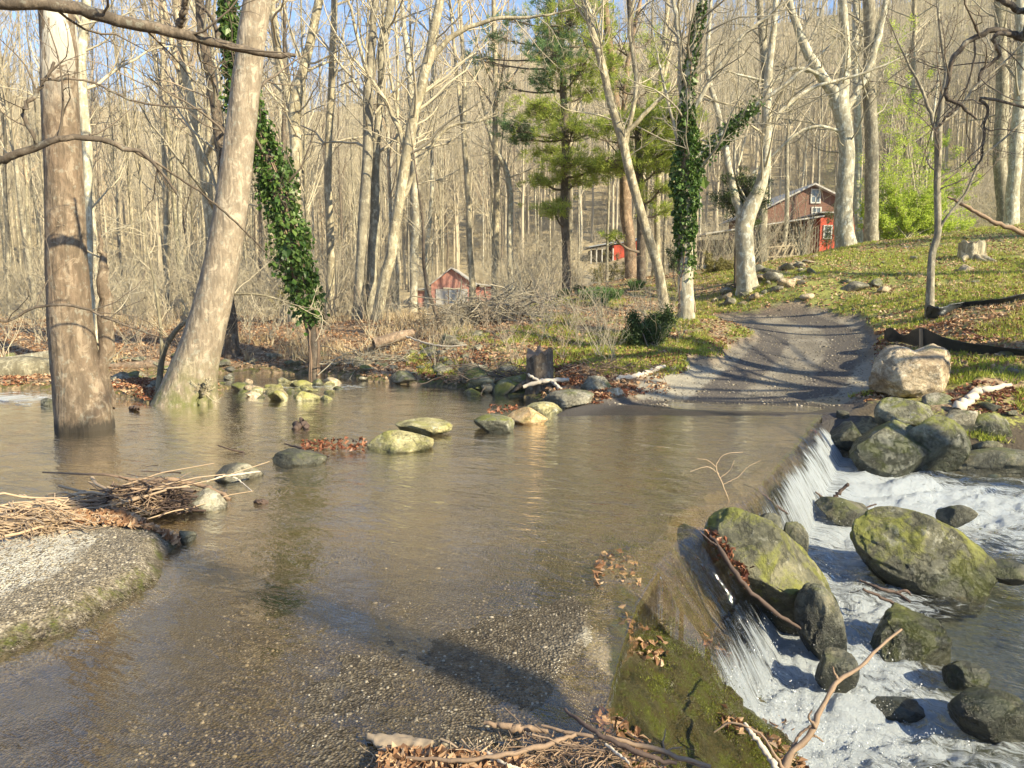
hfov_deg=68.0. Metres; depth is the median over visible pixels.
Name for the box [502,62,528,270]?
bare tree
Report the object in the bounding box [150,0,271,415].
leaning tree
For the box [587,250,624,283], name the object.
olive bush
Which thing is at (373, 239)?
bare tree
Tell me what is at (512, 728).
stick
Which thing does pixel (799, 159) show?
bare tree
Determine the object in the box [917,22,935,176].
bare tree
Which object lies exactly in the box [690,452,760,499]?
twig
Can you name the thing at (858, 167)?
bare tree
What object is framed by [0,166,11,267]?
bare tree
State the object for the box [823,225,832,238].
window
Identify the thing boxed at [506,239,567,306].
bare shrub
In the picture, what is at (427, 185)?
bare tree
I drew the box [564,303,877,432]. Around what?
road
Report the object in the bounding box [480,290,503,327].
bare shrub
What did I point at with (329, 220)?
bare tree
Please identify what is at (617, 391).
stone
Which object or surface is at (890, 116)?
bare tree
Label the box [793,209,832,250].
bare shrub
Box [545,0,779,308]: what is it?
bare tree
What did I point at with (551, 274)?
bare shrub
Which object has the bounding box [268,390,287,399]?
rock
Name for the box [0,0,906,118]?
sky
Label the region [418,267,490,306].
red barn
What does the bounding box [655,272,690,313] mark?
bare shrub
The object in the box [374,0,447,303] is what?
bare tree
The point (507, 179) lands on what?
bare tree
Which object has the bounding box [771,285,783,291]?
rock
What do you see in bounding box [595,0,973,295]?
bare tree
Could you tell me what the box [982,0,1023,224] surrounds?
bare tree
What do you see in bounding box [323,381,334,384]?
rock
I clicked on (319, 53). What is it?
bare tree
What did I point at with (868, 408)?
ground
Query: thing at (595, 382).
stone
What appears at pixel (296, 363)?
rock
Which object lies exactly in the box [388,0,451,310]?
bare tree
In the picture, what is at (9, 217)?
bare tree
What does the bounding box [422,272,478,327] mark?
bare shrub
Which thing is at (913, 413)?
rock
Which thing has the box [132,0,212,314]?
bare tree
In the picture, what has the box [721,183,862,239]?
red house
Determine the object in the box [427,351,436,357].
rock
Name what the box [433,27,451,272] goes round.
bare tree
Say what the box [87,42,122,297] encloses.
bare tree
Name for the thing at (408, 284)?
bare tree
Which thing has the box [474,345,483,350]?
rock
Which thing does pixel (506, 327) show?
bare shrub
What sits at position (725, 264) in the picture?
olive bush
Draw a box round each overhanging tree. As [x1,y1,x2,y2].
[0,0,323,378]
[897,0,1023,182]
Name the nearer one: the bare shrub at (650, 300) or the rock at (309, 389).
the rock at (309, 389)
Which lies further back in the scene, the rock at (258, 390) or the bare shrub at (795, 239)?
the bare shrub at (795, 239)
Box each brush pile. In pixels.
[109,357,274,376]
[298,322,456,378]
[387,273,606,326]
[418,337,587,393]
[558,353,674,384]
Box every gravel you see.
[127,551,625,767]
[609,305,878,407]
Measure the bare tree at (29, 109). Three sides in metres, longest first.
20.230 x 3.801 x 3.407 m
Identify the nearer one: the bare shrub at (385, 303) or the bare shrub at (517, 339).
the bare shrub at (517, 339)
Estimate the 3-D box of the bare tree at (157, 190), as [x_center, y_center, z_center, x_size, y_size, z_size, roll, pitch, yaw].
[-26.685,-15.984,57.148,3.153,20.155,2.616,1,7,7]
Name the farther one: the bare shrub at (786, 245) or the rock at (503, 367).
the bare shrub at (786, 245)
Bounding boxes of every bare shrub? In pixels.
[0,275,22,337]
[0,287,28,356]
[1,253,45,342]
[2,281,110,342]
[8,282,47,346]
[19,272,97,316]
[94,286,138,343]
[96,303,166,360]
[113,296,156,347]
[114,271,161,336]
[128,281,166,330]
[131,284,187,341]
[137,299,182,332]
[138,296,165,336]
[152,294,190,348]
[158,291,186,327]
[223,275,263,346]
[234,266,264,325]
[235,271,283,331]
[236,291,271,342]
[238,270,287,338]
[246,286,276,325]
[251,263,321,329]
[253,286,339,347]
[267,285,290,324]
[272,297,349,354]
[274,296,302,338]
[321,270,351,323]
[343,251,401,343]
[348,273,377,321]
[366,268,411,326]
[374,276,400,321]
[374,276,414,318]
[378,285,413,326]
[378,294,455,366]
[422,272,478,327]
[426,303,450,331]
[430,314,472,359]
[431,305,462,349]
[438,284,482,332]
[442,302,483,340]
[443,310,470,335]
[447,333,476,366]
[452,308,488,362]
[465,224,522,298]
[470,237,525,299]
[472,292,498,326]
[473,211,523,299]
[476,230,543,304]
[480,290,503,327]
[482,253,544,298]
[487,251,532,291]
[487,308,530,346]
[487,317,535,362]
[490,298,507,323]
[491,229,566,303]
[495,312,542,360]
[496,262,518,299]
[499,306,554,364]
[502,297,527,331]
[505,260,561,304]
[505,288,569,337]
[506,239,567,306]
[515,280,556,322]
[516,233,566,308]
[521,289,560,338]
[524,257,566,322]
[524,303,620,358]
[529,238,580,308]
[529,277,587,332]
[534,286,577,324]
[535,265,572,288]
[537,239,555,295]
[542,282,604,346]
[547,280,612,325]
[548,290,621,356]
[551,266,591,312]
[553,285,593,321]
[554,296,600,347]
[557,272,599,325]
[564,282,599,336]
[565,232,613,286]
[568,247,623,331]
[570,255,613,314]
[574,322,609,357]
[584,293,629,320]
[588,308,614,344]
[590,277,610,326]
[592,292,631,359]
[593,309,615,340]
[598,238,641,286]
[598,274,646,313]
[598,318,620,350]
[600,309,617,346]
[603,322,617,356]
[609,281,644,319]
[624,271,670,319]
[627,279,667,315]
[635,288,696,338]
[640,307,678,345]
[643,286,693,313]
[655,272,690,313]
[697,206,758,266]
[697,232,733,263]
[699,213,732,258]
[701,232,731,260]
[702,212,733,258]
[718,187,814,264]
[718,215,733,262]
[753,194,804,244]
[753,200,796,255]
[753,211,777,264]
[754,221,800,259]
[755,215,790,258]
[755,219,770,260]
[757,194,810,254]
[768,196,819,258]
[769,158,829,255]
[773,215,831,253]
[776,224,817,257]
[784,218,804,253]
[785,185,835,253]
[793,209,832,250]
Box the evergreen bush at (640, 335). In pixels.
[619,303,677,346]
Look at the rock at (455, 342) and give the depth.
16.35 m
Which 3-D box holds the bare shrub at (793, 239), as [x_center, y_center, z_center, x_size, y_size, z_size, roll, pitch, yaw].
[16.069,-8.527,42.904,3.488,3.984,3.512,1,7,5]
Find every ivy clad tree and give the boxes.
[139,0,329,375]
[615,0,846,319]
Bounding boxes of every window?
[810,189,820,202]
[811,207,821,213]
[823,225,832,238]
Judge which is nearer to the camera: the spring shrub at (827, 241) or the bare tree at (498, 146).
the spring shrub at (827, 241)
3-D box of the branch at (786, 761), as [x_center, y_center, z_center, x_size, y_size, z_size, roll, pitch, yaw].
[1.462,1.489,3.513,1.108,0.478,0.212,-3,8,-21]
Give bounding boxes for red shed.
[584,238,636,263]
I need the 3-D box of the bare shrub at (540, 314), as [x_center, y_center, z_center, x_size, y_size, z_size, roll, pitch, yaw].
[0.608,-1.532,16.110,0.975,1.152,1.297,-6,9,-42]
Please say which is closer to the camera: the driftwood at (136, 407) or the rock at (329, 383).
the driftwood at (136, 407)
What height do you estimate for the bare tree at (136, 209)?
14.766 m
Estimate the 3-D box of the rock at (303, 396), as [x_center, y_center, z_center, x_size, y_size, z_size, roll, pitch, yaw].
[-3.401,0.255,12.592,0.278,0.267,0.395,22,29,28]
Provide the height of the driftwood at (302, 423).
0.234 m
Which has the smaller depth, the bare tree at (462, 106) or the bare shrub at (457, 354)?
the bare shrub at (457, 354)
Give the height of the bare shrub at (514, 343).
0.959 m
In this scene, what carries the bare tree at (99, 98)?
on the ground at (868, 408)
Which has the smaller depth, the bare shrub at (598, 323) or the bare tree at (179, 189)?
the bare shrub at (598, 323)
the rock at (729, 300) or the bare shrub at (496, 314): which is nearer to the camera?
the bare shrub at (496, 314)
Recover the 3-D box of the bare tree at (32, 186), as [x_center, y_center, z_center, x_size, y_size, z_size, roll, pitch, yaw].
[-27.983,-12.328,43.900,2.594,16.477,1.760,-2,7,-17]
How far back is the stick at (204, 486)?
6.64 m
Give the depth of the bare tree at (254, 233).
79.70 m
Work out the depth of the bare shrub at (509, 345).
14.70 m
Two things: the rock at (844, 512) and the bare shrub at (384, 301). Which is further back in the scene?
the bare shrub at (384, 301)
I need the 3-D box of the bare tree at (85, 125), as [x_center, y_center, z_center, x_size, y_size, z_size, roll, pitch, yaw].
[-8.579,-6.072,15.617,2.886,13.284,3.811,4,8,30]
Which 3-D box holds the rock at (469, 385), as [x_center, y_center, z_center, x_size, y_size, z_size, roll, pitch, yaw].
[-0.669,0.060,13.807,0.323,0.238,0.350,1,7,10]
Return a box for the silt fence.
[884,328,1023,355]
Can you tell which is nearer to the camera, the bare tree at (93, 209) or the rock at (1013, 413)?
the rock at (1013, 413)
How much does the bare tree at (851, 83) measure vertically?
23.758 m
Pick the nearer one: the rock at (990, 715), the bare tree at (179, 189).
the rock at (990, 715)
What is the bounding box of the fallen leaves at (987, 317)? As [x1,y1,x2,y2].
[0,196,1023,402]
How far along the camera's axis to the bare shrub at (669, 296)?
16.68 m
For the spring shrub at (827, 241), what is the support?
on the ground at (868, 408)
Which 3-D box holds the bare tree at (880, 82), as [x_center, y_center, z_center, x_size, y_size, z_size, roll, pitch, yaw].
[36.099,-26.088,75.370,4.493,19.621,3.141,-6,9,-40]
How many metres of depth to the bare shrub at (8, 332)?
16.37 m
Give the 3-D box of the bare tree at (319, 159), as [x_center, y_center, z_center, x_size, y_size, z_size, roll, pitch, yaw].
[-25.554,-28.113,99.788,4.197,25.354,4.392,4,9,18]
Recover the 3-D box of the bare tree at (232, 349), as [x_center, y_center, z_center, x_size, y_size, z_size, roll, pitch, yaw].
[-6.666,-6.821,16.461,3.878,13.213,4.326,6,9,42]
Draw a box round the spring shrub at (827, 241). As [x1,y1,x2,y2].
[820,191,855,249]
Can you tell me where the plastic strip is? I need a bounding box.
[925,294,1023,318]
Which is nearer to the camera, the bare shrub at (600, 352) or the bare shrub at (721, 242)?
the bare shrub at (600, 352)
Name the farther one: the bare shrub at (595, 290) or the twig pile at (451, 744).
the bare shrub at (595, 290)
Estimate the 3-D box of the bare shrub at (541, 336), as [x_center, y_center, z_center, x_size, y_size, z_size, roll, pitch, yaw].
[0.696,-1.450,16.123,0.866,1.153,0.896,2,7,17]
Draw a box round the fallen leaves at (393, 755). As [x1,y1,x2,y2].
[374,741,540,767]
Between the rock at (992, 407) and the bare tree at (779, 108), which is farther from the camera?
the bare tree at (779, 108)
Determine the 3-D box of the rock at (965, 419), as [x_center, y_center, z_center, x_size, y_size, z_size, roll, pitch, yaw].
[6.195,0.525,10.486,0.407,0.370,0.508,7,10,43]
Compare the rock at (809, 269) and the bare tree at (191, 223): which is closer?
the rock at (809, 269)
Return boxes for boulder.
[701,507,839,635]
[793,582,846,659]
[815,647,859,692]
[849,420,931,479]
[850,506,997,617]
[868,344,950,397]
[870,602,952,692]
[907,414,971,478]
[956,447,1023,480]
[972,413,1012,437]
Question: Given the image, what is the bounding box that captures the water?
[0,373,1023,767]
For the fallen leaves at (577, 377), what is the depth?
13.08 m
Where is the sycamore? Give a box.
[36,0,157,463]
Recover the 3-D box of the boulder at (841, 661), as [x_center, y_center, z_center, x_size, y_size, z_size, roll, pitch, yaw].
[2.190,1.949,5.111,0.279,0.304,0.188,3,7,20]
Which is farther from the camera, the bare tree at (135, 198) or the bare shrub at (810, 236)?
the bare tree at (135, 198)
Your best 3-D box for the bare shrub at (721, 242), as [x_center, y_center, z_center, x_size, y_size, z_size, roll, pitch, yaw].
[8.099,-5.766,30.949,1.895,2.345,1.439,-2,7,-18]
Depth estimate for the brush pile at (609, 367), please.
13.36 m
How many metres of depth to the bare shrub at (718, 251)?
30.82 m
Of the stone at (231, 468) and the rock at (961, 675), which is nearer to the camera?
the rock at (961, 675)
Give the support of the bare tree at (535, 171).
on the ground at (868, 408)
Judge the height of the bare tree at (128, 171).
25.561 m
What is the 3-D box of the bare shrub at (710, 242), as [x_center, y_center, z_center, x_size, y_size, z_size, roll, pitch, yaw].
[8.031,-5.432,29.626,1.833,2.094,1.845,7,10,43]
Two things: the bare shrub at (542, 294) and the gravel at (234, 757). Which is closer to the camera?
the gravel at (234, 757)
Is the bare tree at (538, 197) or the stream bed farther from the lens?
the bare tree at (538, 197)
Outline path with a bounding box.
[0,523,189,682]
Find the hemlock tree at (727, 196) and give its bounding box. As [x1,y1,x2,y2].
[705,165,776,287]
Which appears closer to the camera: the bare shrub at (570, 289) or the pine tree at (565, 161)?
the bare shrub at (570, 289)
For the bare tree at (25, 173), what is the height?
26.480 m
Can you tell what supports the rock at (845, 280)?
on the ground at (868, 408)
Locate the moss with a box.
[589,533,802,767]
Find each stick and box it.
[134,477,230,500]
[406,733,576,762]
[484,721,548,733]
[486,751,520,767]
[541,724,710,767]
[564,708,676,764]
[604,743,629,763]
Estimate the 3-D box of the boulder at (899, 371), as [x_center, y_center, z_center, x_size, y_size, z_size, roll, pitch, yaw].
[6.201,-0.196,11.807,1.033,0.878,1.173,6,9,42]
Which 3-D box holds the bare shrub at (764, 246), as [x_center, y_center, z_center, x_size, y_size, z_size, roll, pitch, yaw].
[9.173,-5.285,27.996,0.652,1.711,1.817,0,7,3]
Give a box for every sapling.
[98,211,335,391]
[390,110,463,328]
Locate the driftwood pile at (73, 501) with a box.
[2,461,269,519]
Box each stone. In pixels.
[41,398,51,405]
[179,531,196,546]
[188,488,227,516]
[214,463,263,485]
[272,448,326,469]
[366,429,433,455]
[395,417,452,435]
[474,414,514,434]
[508,407,547,426]
[526,402,561,415]
[543,389,593,407]
[580,376,611,389]
[607,388,627,397]
[957,264,974,271]
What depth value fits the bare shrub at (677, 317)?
15.68 m
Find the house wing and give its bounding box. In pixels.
[697,212,854,263]
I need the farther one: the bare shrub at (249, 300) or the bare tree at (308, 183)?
the bare tree at (308, 183)
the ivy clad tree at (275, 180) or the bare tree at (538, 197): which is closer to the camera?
the ivy clad tree at (275, 180)
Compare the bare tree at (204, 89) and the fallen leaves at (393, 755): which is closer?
the fallen leaves at (393, 755)
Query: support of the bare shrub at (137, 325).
on the ground at (868, 408)
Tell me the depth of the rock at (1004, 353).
11.86 m
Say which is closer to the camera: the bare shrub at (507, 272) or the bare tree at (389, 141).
the bare shrub at (507, 272)
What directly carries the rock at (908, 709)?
in the water
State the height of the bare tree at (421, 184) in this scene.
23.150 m
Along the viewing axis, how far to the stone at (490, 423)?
9.73 m
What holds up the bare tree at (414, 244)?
on the ground at (868, 408)
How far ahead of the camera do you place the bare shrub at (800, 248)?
37.17 m
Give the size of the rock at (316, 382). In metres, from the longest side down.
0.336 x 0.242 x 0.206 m
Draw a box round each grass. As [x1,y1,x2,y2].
[0,304,474,363]
[404,283,713,377]
[676,223,1023,442]
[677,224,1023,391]
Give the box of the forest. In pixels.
[0,0,1016,289]
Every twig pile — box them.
[42,471,200,512]
[90,465,200,518]
[136,477,205,515]
[360,736,561,767]
[475,708,704,767]
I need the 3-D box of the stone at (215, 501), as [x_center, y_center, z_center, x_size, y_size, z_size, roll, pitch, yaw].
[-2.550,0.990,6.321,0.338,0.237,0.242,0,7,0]
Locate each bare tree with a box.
[0,0,191,349]
[0,10,28,315]
[0,10,39,317]
[0,10,42,259]
[0,11,30,305]
[0,12,23,295]
[0,35,26,269]
[0,129,13,261]
[0,148,17,271]
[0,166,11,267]
[1,23,30,61]
[4,10,43,202]
[4,14,42,177]
[7,25,44,298]
[12,41,40,264]
[13,59,43,263]
[13,111,40,294]
[20,97,42,263]
[23,48,41,183]
[24,0,105,80]
[27,0,111,211]
[29,81,43,207]
[35,29,122,130]
[74,0,129,302]
[78,1,106,240]
[86,27,101,180]
[87,0,313,243]
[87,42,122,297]
[89,0,145,297]
[89,0,227,300]
[90,1,142,316]
[92,125,109,231]
[95,0,159,311]
[98,0,217,310]
[101,48,126,255]
[111,0,192,317]
[114,137,153,260]
[126,79,149,285]
[128,167,144,271]
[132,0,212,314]
[135,49,197,273]
[137,0,306,358]
[141,35,179,283]
[142,61,196,290]
[144,112,167,249]
[147,64,190,290]
[148,0,272,242]
[155,0,218,291]
[159,137,175,282]
[169,148,198,274]
[171,109,199,253]
[173,0,224,172]
[175,66,204,261]
[176,4,220,258]
[181,134,201,256]
[183,122,214,260]
[198,12,238,131]
[198,83,216,176]
[216,18,257,270]
[237,0,377,323]
[237,1,282,310]
[249,175,260,267]
[250,60,274,282]
[254,118,275,267]
[256,106,268,269]
[257,0,279,313]
[260,9,306,258]
[261,8,298,156]
[265,0,357,250]
[265,0,408,318]
[265,1,324,204]
[266,27,310,155]
[267,1,311,315]
[286,0,472,319]
[288,0,458,320]
[295,0,350,214]
[301,0,418,124]
[301,89,323,214]
[301,104,322,259]
[303,21,323,266]
[306,77,348,217]
[307,75,327,261]
[314,0,582,321]
[314,135,325,261]
[315,106,357,300]
[315,137,334,231]
[316,2,355,279]
[323,19,362,231]
[323,70,370,263]
[323,92,362,264]
[336,124,358,224]
[339,80,370,239]
[346,0,474,313]
[347,162,369,235]
[348,91,381,238]
[352,66,362,176]
[364,0,437,310]
[368,118,388,268]
[373,16,416,305]
[373,38,400,275]
[373,89,395,254]
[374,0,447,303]
[376,51,399,231]
[380,0,416,310]
[386,37,427,291]
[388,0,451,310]
[390,81,419,236]
[392,0,569,296]
[403,0,491,303]
[416,86,428,275]
[417,84,464,274]
[418,107,457,286]
[420,93,436,261]
[420,117,449,281]
[424,43,455,269]
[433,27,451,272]
[441,0,527,241]
[447,96,487,271]
[456,51,547,298]
[459,110,476,250]
[472,89,490,269]
[476,24,520,272]
[478,85,492,264]
[484,86,502,250]
[487,52,506,279]
[498,98,511,240]
[500,95,512,222]
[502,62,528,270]
[521,1,618,285]
[522,62,544,243]
[524,20,560,259]
[528,3,559,262]
[529,76,548,223]
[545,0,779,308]
[548,39,583,249]
[568,33,599,253]
[573,17,603,277]
[574,0,660,278]
[580,0,641,281]
[592,0,705,275]
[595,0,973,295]
[618,0,685,276]
[621,0,713,273]
[645,2,674,227]
[651,1,752,269]
[657,0,704,273]
[696,0,902,247]
[696,52,718,266]
[698,0,731,215]
[698,1,722,142]
[703,7,744,225]
[708,0,775,172]
[713,0,852,262]
[716,13,760,175]
[719,18,736,184]
[734,22,756,175]
[741,10,794,204]
[745,1,777,159]
[751,1,792,117]
[755,0,851,257]
[773,52,785,174]
[775,35,804,184]
[777,47,820,188]
[778,38,807,193]
[789,34,820,187]
[791,42,810,142]
[798,2,851,184]
[809,0,896,242]
[814,45,840,191]
[825,0,937,241]
[831,0,881,155]
[861,4,934,239]
[861,34,896,130]
[862,0,972,189]
[877,0,968,147]
[877,6,889,162]
[879,17,910,173]
[880,0,908,164]
[898,0,964,189]
[899,0,960,202]
[899,18,931,184]
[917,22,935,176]
[926,0,966,96]
[929,0,1013,221]
[945,21,978,172]
[947,0,988,216]
[962,0,1014,114]
[979,0,995,171]
[981,1,1015,133]
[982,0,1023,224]
[1008,13,1016,111]
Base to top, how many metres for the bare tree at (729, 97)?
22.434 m
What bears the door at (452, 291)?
in the red barn
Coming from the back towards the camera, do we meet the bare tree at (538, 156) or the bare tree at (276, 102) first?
the bare tree at (538, 156)
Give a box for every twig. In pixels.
[207,471,259,490]
[217,445,244,452]
[284,443,328,456]
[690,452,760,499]
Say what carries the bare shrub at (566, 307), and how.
on the ground at (868, 408)
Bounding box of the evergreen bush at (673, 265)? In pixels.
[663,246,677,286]
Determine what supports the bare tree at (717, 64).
on the ground at (868, 408)
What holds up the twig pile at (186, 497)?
on the water
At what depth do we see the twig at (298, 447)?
8.63 m
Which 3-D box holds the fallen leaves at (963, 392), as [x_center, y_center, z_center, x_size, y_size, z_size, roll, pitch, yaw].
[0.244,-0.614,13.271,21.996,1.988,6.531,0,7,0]
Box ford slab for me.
[0,399,842,767]
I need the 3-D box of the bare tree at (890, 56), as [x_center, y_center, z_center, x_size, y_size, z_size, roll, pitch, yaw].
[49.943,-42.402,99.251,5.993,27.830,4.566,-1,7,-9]
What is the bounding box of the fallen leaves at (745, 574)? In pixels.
[704,528,754,588]
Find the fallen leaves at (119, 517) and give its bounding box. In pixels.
[0,505,181,545]
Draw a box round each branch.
[697,529,800,629]
[714,628,901,767]
[743,484,788,514]
[815,483,876,507]
[859,579,911,602]
[862,588,893,603]
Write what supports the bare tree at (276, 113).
on the ground at (868, 408)
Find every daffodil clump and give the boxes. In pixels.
[554,288,571,296]
[577,288,601,299]
[583,285,614,294]
[590,293,610,305]
[601,288,623,299]
[627,279,646,289]
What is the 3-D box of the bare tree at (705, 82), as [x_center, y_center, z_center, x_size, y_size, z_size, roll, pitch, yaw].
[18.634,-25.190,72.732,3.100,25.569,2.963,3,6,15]
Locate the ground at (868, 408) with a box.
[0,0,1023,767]
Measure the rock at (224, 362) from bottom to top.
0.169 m
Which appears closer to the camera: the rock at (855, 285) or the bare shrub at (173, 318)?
the bare shrub at (173, 318)
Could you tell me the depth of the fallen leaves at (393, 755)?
2.85 m
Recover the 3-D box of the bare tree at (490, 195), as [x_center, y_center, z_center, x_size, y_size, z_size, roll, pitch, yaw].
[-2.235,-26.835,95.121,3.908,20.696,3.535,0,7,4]
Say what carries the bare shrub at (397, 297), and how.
on the ground at (868, 408)
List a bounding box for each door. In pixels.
[436,289,447,304]
[449,290,456,302]
[458,289,467,303]
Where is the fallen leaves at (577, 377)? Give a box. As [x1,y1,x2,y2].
[554,374,626,384]
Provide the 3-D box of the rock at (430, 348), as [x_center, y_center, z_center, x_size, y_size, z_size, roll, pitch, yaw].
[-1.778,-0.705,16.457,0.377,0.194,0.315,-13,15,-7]
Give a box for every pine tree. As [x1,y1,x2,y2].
[458,0,641,289]
[579,0,712,283]
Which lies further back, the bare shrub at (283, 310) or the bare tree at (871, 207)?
the bare tree at (871, 207)
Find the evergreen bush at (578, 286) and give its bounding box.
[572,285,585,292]
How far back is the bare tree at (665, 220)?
38.48 m
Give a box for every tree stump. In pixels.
[512,345,558,393]
[957,239,996,261]
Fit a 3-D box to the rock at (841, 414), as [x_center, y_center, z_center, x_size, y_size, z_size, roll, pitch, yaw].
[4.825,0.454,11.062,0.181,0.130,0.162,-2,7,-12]
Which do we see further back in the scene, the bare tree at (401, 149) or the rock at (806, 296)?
the bare tree at (401, 149)
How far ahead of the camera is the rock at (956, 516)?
7.73 m
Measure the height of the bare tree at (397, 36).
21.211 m
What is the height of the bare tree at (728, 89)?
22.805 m
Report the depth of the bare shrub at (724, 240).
30.93 m
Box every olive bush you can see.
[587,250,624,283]
[698,251,733,273]
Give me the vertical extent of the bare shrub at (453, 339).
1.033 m
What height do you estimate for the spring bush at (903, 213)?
5.007 m
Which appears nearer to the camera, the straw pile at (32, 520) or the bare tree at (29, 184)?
the straw pile at (32, 520)
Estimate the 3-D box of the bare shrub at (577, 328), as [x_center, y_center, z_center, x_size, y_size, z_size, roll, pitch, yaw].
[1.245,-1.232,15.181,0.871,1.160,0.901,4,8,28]
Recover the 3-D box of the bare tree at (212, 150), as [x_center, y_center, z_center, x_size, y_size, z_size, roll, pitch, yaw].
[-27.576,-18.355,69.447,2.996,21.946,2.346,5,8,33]
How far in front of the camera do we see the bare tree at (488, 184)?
83.91 m
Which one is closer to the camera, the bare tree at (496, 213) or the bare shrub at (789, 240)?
the bare tree at (496, 213)
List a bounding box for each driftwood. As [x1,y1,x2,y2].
[128,405,139,410]
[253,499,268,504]
[291,417,309,433]
[523,373,568,389]
[743,722,778,767]
[952,383,1011,409]
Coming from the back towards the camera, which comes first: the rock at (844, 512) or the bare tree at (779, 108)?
the bare tree at (779, 108)
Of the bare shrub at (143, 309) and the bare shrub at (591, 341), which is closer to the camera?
the bare shrub at (591, 341)
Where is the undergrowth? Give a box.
[0,89,1023,327]
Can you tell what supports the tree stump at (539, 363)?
on the ground at (868, 408)
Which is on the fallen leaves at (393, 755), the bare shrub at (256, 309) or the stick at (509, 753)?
the stick at (509, 753)
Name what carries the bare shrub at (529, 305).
on the ground at (868, 408)
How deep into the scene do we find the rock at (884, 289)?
19.38 m
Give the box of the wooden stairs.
[767,242,799,260]
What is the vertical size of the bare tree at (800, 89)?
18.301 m
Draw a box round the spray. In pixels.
[730,450,1023,767]
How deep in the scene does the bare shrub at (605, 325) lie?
15.73 m
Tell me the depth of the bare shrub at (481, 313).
18.02 m
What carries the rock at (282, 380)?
in the water
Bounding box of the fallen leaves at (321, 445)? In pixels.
[301,404,518,451]
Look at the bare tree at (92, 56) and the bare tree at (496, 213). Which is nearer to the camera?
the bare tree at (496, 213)
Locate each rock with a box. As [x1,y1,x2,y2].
[111,371,134,378]
[129,371,139,377]
[131,356,146,360]
[219,359,230,365]
[223,374,234,379]
[225,366,235,370]
[231,382,250,390]
[238,390,248,393]
[244,385,262,390]
[245,391,259,396]
[246,358,256,363]
[249,387,262,394]
[264,384,282,387]
[264,384,283,393]
[265,353,283,358]
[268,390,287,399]
[277,378,289,381]
[284,360,294,365]
[284,382,293,385]
[285,389,294,393]
[289,361,304,366]
[293,380,312,385]
[296,391,319,403]
[301,387,313,391]
[312,379,322,385]
[321,395,331,399]
[323,377,341,384]
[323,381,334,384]
[324,390,334,393]
[351,361,365,366]
[359,364,371,371]
[389,365,397,370]
[390,370,415,382]
[421,346,437,353]
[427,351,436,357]
[432,362,444,369]
[435,365,453,372]
[436,350,444,354]
[439,333,457,347]
[443,360,454,364]
[450,340,465,344]
[457,364,486,372]
[463,367,497,385]
[463,388,480,393]
[465,382,477,389]
[473,330,482,335]
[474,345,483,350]
[481,383,495,392]
[492,374,522,397]
[498,365,518,371]
[512,374,525,388]
[720,286,731,292]
[722,292,732,298]
[723,297,736,305]
[749,292,759,299]
[755,264,765,271]
[761,268,775,272]
[761,512,782,529]
[763,272,783,281]
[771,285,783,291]
[777,278,795,287]
[778,263,794,269]
[783,521,808,553]
[797,280,805,284]
[799,293,814,299]
[806,267,815,272]
[815,496,868,526]
[829,421,860,451]
[836,410,849,418]
[840,279,851,282]
[841,281,869,291]
[870,278,882,286]
[870,696,925,722]
[874,397,933,426]
[877,286,891,292]
[921,392,953,404]
[935,505,977,527]
[941,660,989,690]
[946,410,977,432]
[947,687,1023,747]
[972,441,1002,449]
[976,402,1001,411]
[993,558,1023,585]
[995,351,1013,356]
[1007,368,1019,374]
[1008,410,1017,415]
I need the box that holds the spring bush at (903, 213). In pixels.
[854,128,977,240]
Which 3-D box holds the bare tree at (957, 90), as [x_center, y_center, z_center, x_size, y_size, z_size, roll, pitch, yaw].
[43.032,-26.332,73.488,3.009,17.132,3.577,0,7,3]
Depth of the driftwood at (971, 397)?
10.87 m
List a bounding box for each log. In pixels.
[0,351,48,357]
[0,356,49,377]
[108,360,169,369]
[372,329,414,348]
[615,365,665,380]
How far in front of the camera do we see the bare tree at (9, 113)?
29.30 m
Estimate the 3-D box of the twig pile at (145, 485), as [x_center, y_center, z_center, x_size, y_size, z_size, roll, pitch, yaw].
[-3.067,0.830,6.297,1.196,0.340,1.015,0,7,0]
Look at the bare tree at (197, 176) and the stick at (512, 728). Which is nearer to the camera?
the stick at (512, 728)
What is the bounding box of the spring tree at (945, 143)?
[862,13,982,234]
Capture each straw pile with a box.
[0,492,135,549]
[0,510,45,540]
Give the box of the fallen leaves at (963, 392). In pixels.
[3,308,1023,432]
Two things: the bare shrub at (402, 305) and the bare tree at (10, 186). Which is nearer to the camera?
the bare shrub at (402, 305)
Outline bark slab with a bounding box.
[365,732,433,748]
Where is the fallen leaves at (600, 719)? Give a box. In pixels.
[591,546,808,767]
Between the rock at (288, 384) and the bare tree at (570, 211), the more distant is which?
the bare tree at (570, 211)
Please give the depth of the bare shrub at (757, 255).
25.02 m
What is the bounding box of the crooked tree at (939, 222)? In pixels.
[865,0,1023,318]
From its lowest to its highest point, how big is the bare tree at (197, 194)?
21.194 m
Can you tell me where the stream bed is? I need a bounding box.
[0,372,1023,767]
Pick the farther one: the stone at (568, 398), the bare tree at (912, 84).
the bare tree at (912, 84)
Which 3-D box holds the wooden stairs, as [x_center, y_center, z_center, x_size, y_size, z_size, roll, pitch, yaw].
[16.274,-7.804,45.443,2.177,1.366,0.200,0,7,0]
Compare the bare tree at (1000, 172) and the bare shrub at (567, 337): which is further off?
the bare tree at (1000, 172)
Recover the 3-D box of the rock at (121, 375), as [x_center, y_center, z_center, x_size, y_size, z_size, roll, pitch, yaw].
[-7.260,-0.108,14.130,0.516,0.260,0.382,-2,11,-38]
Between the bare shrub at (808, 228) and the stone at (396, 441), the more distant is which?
the bare shrub at (808, 228)
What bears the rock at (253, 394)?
in the water
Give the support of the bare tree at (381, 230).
on the ground at (868, 408)

